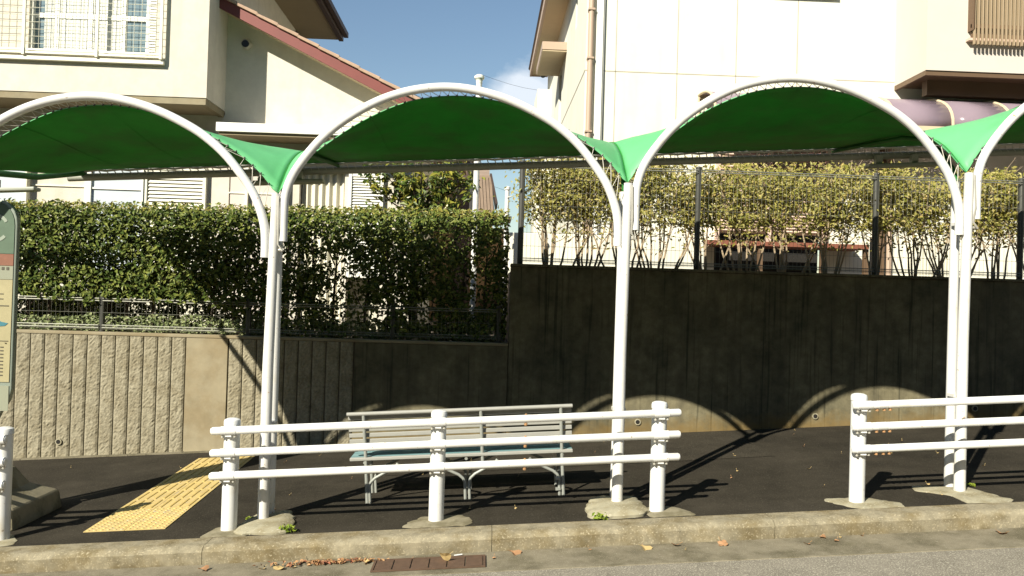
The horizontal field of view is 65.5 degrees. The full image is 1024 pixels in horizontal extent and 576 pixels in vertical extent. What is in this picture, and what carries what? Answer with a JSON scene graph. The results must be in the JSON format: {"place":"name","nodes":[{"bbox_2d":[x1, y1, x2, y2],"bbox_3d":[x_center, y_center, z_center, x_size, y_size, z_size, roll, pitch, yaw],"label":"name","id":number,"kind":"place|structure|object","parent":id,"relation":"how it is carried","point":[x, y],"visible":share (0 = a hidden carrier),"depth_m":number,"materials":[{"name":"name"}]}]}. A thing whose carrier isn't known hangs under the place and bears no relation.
{"place":"outdoors","nodes":[
{"label":"outdoors","id":0,"kind":"place"},
{"bbox_2d":[0,0,466,329],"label":"cream house","id":1,"kind":"structure","parent":0,"point":[265,72],"depth_m":11.71,"materials":[{"name":"paint"}]},
{"bbox_2d":[0,170,24,203],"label":"frosted door","id":2,"kind":"structure","parent":1,"relation":"in","point":[5,181],"depth_m":11.91,"materials":[{"name":"glass"}]},
{"bbox_2d":[29,0,157,55],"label":"window","id":3,"kind":"structure","parent":1,"relation":"in","point":[59,30],"depth_m":11.20,"materials":[{"name":"white glass"}]},
{"bbox_2d":[92,169,141,269],"bbox_3d":[-5.895,-1.064,11.886,0.750,1.600,0.050,2,-1,-2],"label":"frosted door","id":4,"kind":"structure","parent":1,"relation":"in","point":[107,195],"depth_m":11.86,"materials":[{"name":"white glass"}]},
{"bbox_2d":[20,319,507,342],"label":"garden ground","id":5,"kind":"structure","parent":0,"point":[432,323],"depth_m":10.98,"materials":[{"name":"soil"}]},
{"bbox_2d":[0,197,510,341],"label":"clipped hedge","id":6,"kind":"object","parent":5,"relation":"on","point":[56,247],"visible":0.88,"depth_m":9.35,"materials":[{"name":"green plant"}]},
{"bbox_2d":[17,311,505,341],"bbox_3d":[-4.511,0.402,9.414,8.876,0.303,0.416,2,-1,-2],"label":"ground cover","id":7,"kind":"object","parent":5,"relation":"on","point":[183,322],"visible":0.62,"depth_m":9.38,"materials":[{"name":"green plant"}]},
{"bbox_2d":[357,159,484,335],"bbox_3d":[-1.322,-0.626,10.874,1.864,2.614,1.397,2,-1,-2],"label":"broadleaf tree","id":8,"kind":"object","parent":5,"relation":"on","point":[412,193],"visible":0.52,"depth_m":10.83,"materials":[{"name":"green plant"}]},
{"bbox_2d":[429,161,473,320],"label":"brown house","id":9,"kind":"structure","parent":5,"relation":"on","point":[466,205],"depth_m":17.91,"materials":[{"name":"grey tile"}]},
{"bbox_2d":[469,74,483,321],"bbox_3d":[-0.429,-1.108,10.804,0.269,3.585,0.134,2,-1,-2],"label":"vent pole","id":10,"kind":"object","parent":5,"relation":"on","point":[479,78],"visible":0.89,"depth_m":10.77,"materials":[{"name":"white metal"}]},
{"bbox_2d":[468,215,511,318],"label":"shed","id":11,"kind":"structure","parent":5,"relation":"on","point":[477,304],"depth_m":20.09,"materials":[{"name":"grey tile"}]},
{"bbox_2d":[503,186,511,319],"bbox_3d":[-0.079,-0.344,10.808,0.110,2.080,0.084,2,-1,-2],"label":"vent pole","id":12,"kind":"object","parent":5,"relation":"on","point":[507,192],"visible":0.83,"depth_m":10.79,"materials":[{"name":"white metal"}]},
{"bbox_2d":[478,170,497,227],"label":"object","id":13,"kind":"structure","parent":0,"point":[487,192],"depth_m":24.42,"materials":[{"name":"beige fabric"}]},
{"bbox_2d":[498,272,509,341],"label":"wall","id":14,"kind":"structure","parent":0,"point":[507,316],"depth_m":10.61,"materials":[{"name":"concrete"}]},
{"bbox_2d":[493,156,620,264],"bbox_3d":[0.692,-0.925,9.810,1.873,1.515,1.022,2,-1,-2],"label":"garden shrub","id":15,"kind":"object","parent":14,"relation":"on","point":[544,183],"visible":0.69,"depth_m":9.69,"materials":[{"name":"green plant"}]},
{"bbox_2d":[544,156,621,265],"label":"garden shrub","id":16,"kind":"object","parent":14,"relation":"on","point":[597,182],"visible":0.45,"depth_m":9.78,"materials":[{"name":"green plant"}]},
{"bbox_2d":[567,155,681,266],"bbox_3d":[1.326,-0.932,9.836,1.528,1.568,0.876,2,-1,-2],"label":"garden shrub","id":17,"kind":"object","parent":14,"relation":"on","point":[646,187],"visible":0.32,"depth_m":9.75,"materials":[{"name":"green plant"}]},
{"bbox_2d":[589,155,740,268],"bbox_3d":[1.816,-0.915,9.976,2.017,1.567,0.889,2,-1,-2],"label":"garden shrub","id":18,"kind":"object","parent":14,"relation":"on","point":[665,209],"visible":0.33,"depth_m":9.91,"materials":[{"name":"green plant"}]},
{"bbox_2d":[640,156,769,269],"bbox_3d":[2.366,-0.914,10.003,1.758,1.594,0.862,2,-1,-2],"label":"garden shrub","id":19,"kind":"object","parent":14,"relation":"on","point":[689,207],"visible":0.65,"depth_m":9.90,"materials":[{"name":"green plant"}]},
{"bbox_2d":[691,163,796,270],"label":"garden shrub","id":20,"kind":"object","parent":14,"relation":"on","point":[730,208],"visible":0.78,"depth_m":9.87,"materials":[{"name":"green plant"}]},
{"bbox_2d":[702,160,858,272],"bbox_3d":[3.419,-0.844,10.007,2.133,1.520,0.931,2,-1,-2],"label":"garden shrub","id":21,"kind":"object","parent":14,"relation":"on","point":[785,242],"visible":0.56,"depth_m":9.93,"materials":[{"name":"green plant"}]},
{"bbox_2d":[768,161,886,273],"bbox_3d":[3.939,-0.878,9.853,1.560,1.614,0.894,2,-1,-2],"label":"garden shrub","id":22,"kind":"object","parent":14,"relation":"on","point":[825,206],"visible":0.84,"depth_m":9.83,"materials":[{"name":"green plant"}]},
{"bbox_2d":[833,161,921,274],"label":"garden shrub","id":23,"kind":"object","parent":14,"relation":"on","point":[880,225],"visible":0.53,"depth_m":9.85,"materials":[{"name":"green plant"}]},
{"bbox_2d":[849,159,1000,276],"bbox_3d":[5.103,-0.855,9.895,1.880,1.638,1.058,2,-1,13],"label":"garden shrub","id":24,"kind":"object","parent":14,"relation":"on","point":[905,209],"visible":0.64,"depth_m":9.89,"materials":[{"name":"green plant"}]},
{"bbox_2d":[891,168,1017,276],"bbox_3d":[5.647,-0.793,10.107,2.004,1.552,0.880,2,-1,-2],"label":"garden shrub","id":25,"kind":"object","parent":14,"relation":"on","point":[980,223],"visible":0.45,"depth_m":10.01,"materials":[{"name":"green plant"}]},
{"bbox_2d":[961,159,1021,278],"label":"garden shrub","id":26,"kind":"object","parent":14,"relation":"on","point":[999,237],"visible":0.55,"depth_m":10.02,"materials":[{"name":"green plant"}]},
{"bbox_2d":[978,166,1023,270],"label":"garden shrub","id":27,"kind":"object","parent":14,"relation":"on","point":[1012,224],"visible":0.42,"depth_m":9.99,"materials":[{"name":"green plant"}]},
{"bbox_2d":[0,527,1023,575],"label":"gutter","id":28,"kind":"object","parent":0,"point":[671,553],"visible":1,"depth_m":5.39,"materials":[{"name":"concrete"}]},
{"bbox_2d":[199,565,208,570],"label":"fallen leaf","id":29,"kind":"object","parent":28,"relation":"on","point":[205,567],"visible":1,"depth_m":5.37,"materials":[{"name":"orange plant"}]},
{"bbox_2d":[273,562,282,569],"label":"fallen leaf","id":30,"kind":"object","parent":28,"relation":"on","point":[277,567],"visible":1,"depth_m":5.35,"materials":[{"name":"plant"}]},
{"bbox_2d":[253,557,388,566],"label":"leaf litter","id":31,"kind":"object","parent":28,"relation":"on","point":[323,561],"visible":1,"depth_m":5.42,"materials":[{"name":"brown plant"}]},
{"bbox_2d":[370,554,484,571],"bbox_3d":[-0.557,1.849,5.349,0.755,0.058,0.230,2,-1,-2],"label":"drain grate","id":32,"kind":"object","parent":28,"relation":"on","point":[440,562],"visible":0.98,"depth_m":5.34,"materials":[{"name":"brown metal"}]},
{"bbox_2d":[440,551,452,560],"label":"fallen leaf","id":33,"kind":"object","parent":32,"relation":"on","point":[446,556],"visible":1,"depth_m":5.37,"materials":[{"name":"plant"}]},
{"bbox_2d":[508,550,521,555],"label":"fallen leaf","id":34,"kind":"object","parent":28,"relation":"on","point":[515,552],"visible":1,"depth_m":5.50,"materials":[{"name":"orange plant"}]},
{"bbox_2d":[640,545,652,550],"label":"fallen leaf","id":35,"kind":"object","parent":28,"relation":"on","point":[645,548],"visible":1,"depth_m":5.50,"materials":[{"name":"plant"}]},
{"bbox_2d":[718,536,727,545],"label":"fallen leaf","id":36,"kind":"object","parent":28,"relation":"on","point":[724,542],"visible":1,"depth_m":5.56,"materials":[{"name":"orange plant"}]},
{"bbox_2d":[3,424,1023,546],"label":"sidewalk","id":37,"kind":"structure","parent":0,"point":[784,479],"depth_m":6.90,"materials":[{"name":"black asphalt"}]},
{"bbox_2d":[0,426,14,540],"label":"guard rail","id":38,"kind":"object","parent":37,"relation":"on","point":[7,433],"visible":0.99,"depth_m":5.83,"materials":[{"name":"white metal"}]},
{"bbox_2d":[0,535,17,546],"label":"concrete footing","id":39,"kind":"object","parent":37,"relation":"on","point":[11,540],"visible":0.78,"depth_m":5.78,"materials":[{"name":"grey concrete"}]},
{"bbox_2d":[0,200,60,531],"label":"bus stop sign","id":40,"kind":"object","parent":37,"relation":"on","point":[30,501],"visible":0.91,"depth_m":6.37,"materials":[{"name":"grey metal"}]},
{"bbox_2d":[83,456,254,532],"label":"tactile paving","id":41,"kind":"structure","parent":37,"relation":"on","point":[167,502],"depth_m":6.86,"materials":[{"name":"yellow tile"}]},
{"bbox_2d":[200,524,250,537],"bbox_3d":[-2.064,1.808,5.887,0.383,0.062,0.322,2,-1,-2],"label":"concrete footing","id":42,"kind":"object","parent":37,"relation":"on","point":[216,532],"visible":0.49,"depth_m":5.78,"materials":[{"name":"grey concrete"}]},
{"bbox_2d":[0,329,507,543],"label":"retaining wall","id":43,"kind":"structure","parent":37,"relation":"on","point":[80,394],"depth_m":9.14,"materials":[{"name":"concrete"}]},
{"bbox_2d":[17,295,501,342],"bbox_3d":[-4.710,0.297,9.230,9.186,0.455,0.086,2,-1,-2],"label":"fence","id":44,"kind":"object","parent":43,"relation":"on","point":[248,330],"visible":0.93,"depth_m":9.26,"materials":[{"name":"metal"}]},
{"bbox_2d":[234,510,294,534],"bbox_3d":[-1.849,1.792,6.055,0.431,0.085,0.614,2,-1,-2],"label":"concrete footing","id":45,"kind":"object","parent":37,"relation":"on","point":[271,523],"visible":0.83,"depth_m":5.92,"materials":[{"name":"beige concrete"}]},
{"bbox_2d":[279,524,296,531],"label":"weed","id":46,"kind":"object","parent":37,"relation":"on","point":[290,526],"visible":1,"depth_m":5.78,"materials":[{"name":"green plant"}]},
{"bbox_2d":[402,515,472,528],"bbox_3d":[-0.550,1.757,5.944,0.513,0.068,0.303,2,-1,-2],"label":"concrete footing","id":47,"kind":"object","parent":37,"relation":"on","point":[446,521],"visible":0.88,"depth_m":5.88,"materials":[{"name":"beige concrete"}]},
{"bbox_2d":[209,401,680,530],"bbox_3d":[-0.484,1.357,5.945,3.467,1.098,0.176,2,-1,-2],"label":"guard rail","id":48,"kind":"object","parent":37,"relation":"on","point":[231,451],"visible":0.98,"depth_m":5.88,"materials":[{"name":"white metal"}]},
{"bbox_2d":[346,404,572,503],"bbox_3d":[-0.422,1.368,6.783,1.850,0.759,0.529,-2,-1,-2],"label":"park bench","id":49,"kind":"object","parent":37,"relation":"on","point":[559,449],"visible":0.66,"depth_m":6.58,"materials":[{"name":"paint"}]},
{"bbox_2d":[0,74,1023,518],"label":"bus shelter","id":50,"kind":"object","parent":37,"relation":"on","point":[130,136],"visible":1,"depth_m":6.54,"materials":[{"name":"white paint"}]},
{"bbox_2d":[0,502,1023,573],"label":"kerb","id":51,"kind":"structure","parent":37,"relation":"on","point":[273,548],"depth_m":5.61,"materials":[{"name":"concrete"}]},
{"bbox_2d":[592,512,607,519],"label":"weed","id":52,"kind":"object","parent":37,"relation":"on","point":[600,516],"visible":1,"depth_m":5.82,"materials":[{"name":"green plant"}]},
{"bbox_2d":[585,496,648,519],"bbox_3d":[0.791,1.696,6.136,0.469,0.098,0.586,2,-1,-2],"label":"concrete footing","id":53,"kind":"object","parent":37,"relation":"on","point":[630,507],"visible":0.86,"depth_m":6.00,"materials":[{"name":"beige concrete"}]},
{"bbox_2d":[647,506,695,517],"bbox_3d":[1.180,1.698,6.002,0.352,0.058,0.293,2,-1,-2],"label":"concrete footing","id":54,"kind":"object","parent":37,"relation":"on","point":[668,511],"visible":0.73,"depth_m":5.93,"materials":[{"name":"beige concrete"}]},
{"bbox_2d":[506,263,1023,434],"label":"retaining wall","id":55,"kind":"structure","parent":37,"relation":"on","point":[718,350],"depth_m":9.35,"materials":[{"name":"concrete"}]},
{"bbox_2d":[517,160,1023,278],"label":"fence","id":56,"kind":"object","parent":55,"relation":"on","point":[1019,273],"visible":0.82,"depth_m":9.52,"materials":[{"name":"metal"}]},
{"bbox_2d":[824,498,904,508],"bbox_3d":[2.671,1.647,6.048,0.515,0.068,0.329,2,-1,-2],"label":"concrete footing","id":57,"kind":"object","parent":37,"relation":"on","point":[868,503],"visible":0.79,"depth_m":6.00,"materials":[{"name":"beige concrete"}]},
{"bbox_2d":[849,393,1023,502],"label":"guard rail","id":58,"kind":"object","parent":37,"relation":"on","point":[861,406],"visible":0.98,"depth_m":6.00,"materials":[{"name":"white metal"}]},
{"bbox_2d":[912,485,1012,502],"bbox_3d":[3.493,1.620,6.216,0.548,0.070,0.585,2,-1,-2],"label":"concrete footing","id":59,"kind":"object","parent":37,"relation":"on","point":[970,495],"visible":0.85,"depth_m":6.16,"materials":[{"name":"beige concrete"}]},
{"bbox_2d":[308,0,818,272],"label":"sky","id":60,"kind":"structure","parent":0,"point":[405,43],"materials":[{"name":"blue"}]},
{"bbox_2d":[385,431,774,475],"bbox_3d":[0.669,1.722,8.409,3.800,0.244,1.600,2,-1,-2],"label":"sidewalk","id":61,"kind":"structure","parent":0,"point":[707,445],"depth_m":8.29,"materials":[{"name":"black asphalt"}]},
{"bbox_2d":[508,232,703,272],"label":"garden wall","id":62,"kind":"structure","parent":0,"point":[533,240],"depth_m":11.65,"materials":[{"name":"beige"}]},
{"bbox_2d":[418,547,1023,575],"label":"road","id":63,"kind":"structure","parent":0,"point":[997,562],"depth_m":5.08,"materials":[{"name":"grey asphalt"}]},
{"bbox_2d":[529,0,1023,278],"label":"pale house","id":64,"kind":"structure","parent":0,"point":[615,70],"depth_m":13.15,"materials":[{"name":"beige paint"}]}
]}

